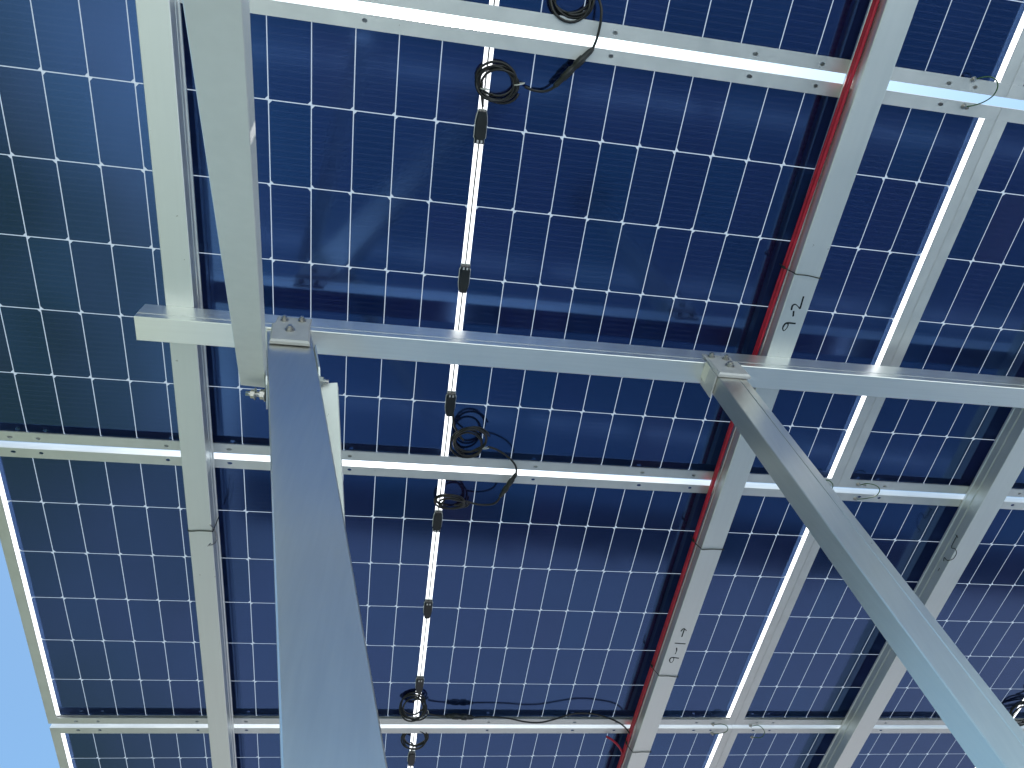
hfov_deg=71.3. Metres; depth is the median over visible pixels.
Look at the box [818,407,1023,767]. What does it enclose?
rafter
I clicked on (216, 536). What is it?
wire clip
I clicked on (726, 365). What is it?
bracket
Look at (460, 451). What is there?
solar cable
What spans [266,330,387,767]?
support post
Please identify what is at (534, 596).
solar module
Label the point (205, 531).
cable tie
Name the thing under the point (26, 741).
sky
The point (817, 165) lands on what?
red cable
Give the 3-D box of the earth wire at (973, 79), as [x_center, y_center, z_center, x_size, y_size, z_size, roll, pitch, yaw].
[1.114,-0.691,1.697,0.058,0.028,0.079,4,-62,-9]
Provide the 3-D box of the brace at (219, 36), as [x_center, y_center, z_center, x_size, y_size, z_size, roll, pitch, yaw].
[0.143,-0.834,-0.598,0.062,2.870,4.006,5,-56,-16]
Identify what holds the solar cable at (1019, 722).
attached to the solar module at (826, 644)
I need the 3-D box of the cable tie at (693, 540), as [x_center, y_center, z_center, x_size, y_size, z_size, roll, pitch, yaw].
[0.622,0.506,2.275,0.093,0.066,0.008,4,-62,-9]
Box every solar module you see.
[0,0,1001,486]
[0,441,814,724]
[50,724,732,767]
[355,0,1023,97]
[716,725,1023,767]
[734,487,1023,724]
[838,106,1023,496]
[1006,57,1023,99]
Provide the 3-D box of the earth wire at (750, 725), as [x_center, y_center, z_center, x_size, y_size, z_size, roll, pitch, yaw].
[0.969,1.385,2.838,0.070,0.018,0.093,4,-62,-9]
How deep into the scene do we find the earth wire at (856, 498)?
2.27 m
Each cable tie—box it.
[188,517,218,531]
[691,536,723,549]
[779,263,821,278]
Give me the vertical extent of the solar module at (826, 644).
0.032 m
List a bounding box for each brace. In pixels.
[182,0,267,408]
[314,345,344,521]
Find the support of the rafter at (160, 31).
on the cross beam
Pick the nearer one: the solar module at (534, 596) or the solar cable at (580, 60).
the solar cable at (580, 60)
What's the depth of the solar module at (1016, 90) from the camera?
1.71 m
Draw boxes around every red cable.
[606,0,879,767]
[617,0,874,766]
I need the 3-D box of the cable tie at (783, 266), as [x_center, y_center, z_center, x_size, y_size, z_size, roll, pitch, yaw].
[0.747,-0.292,1.846,0.096,0.075,0.009,5,-56,-16]
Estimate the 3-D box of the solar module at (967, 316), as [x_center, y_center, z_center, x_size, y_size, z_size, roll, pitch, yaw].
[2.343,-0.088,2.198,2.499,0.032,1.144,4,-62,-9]
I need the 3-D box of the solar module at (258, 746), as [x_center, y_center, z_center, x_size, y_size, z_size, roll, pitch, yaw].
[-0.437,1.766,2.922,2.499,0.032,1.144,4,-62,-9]
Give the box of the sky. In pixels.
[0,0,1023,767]
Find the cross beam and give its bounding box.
[134,304,1023,407]
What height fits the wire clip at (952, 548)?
0.038 m
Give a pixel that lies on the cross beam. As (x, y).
(181, 325)
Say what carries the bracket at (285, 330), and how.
attached to the support post at (328, 715)
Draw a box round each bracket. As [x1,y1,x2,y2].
[269,315,311,345]
[700,352,750,397]
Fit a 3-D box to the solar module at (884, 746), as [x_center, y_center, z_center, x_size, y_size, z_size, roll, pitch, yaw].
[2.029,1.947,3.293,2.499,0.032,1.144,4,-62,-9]
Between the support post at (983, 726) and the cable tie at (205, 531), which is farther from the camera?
the cable tie at (205, 531)
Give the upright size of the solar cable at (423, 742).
0.036 m
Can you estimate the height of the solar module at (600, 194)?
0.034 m
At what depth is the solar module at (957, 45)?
1.62 m
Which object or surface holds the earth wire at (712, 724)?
attached to the solar module at (258, 746)
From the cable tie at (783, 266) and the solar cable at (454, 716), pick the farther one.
the solar cable at (454, 716)
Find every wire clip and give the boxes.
[207,524,216,546]
[938,535,957,570]
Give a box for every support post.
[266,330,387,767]
[701,361,1023,767]
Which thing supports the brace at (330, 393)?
attached to the support post at (328, 715)
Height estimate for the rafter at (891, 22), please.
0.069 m
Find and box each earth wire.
[710,723,727,735]
[749,724,764,738]
[853,483,879,500]
[961,76,998,108]
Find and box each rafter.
[135,0,236,767]
[621,0,917,767]
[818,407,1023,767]
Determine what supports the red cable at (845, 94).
attached to the rafter at (891, 22)
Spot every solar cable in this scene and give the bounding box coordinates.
[399,691,630,740]
[401,731,428,750]
[434,414,516,509]
[475,0,602,106]
[1009,701,1023,725]

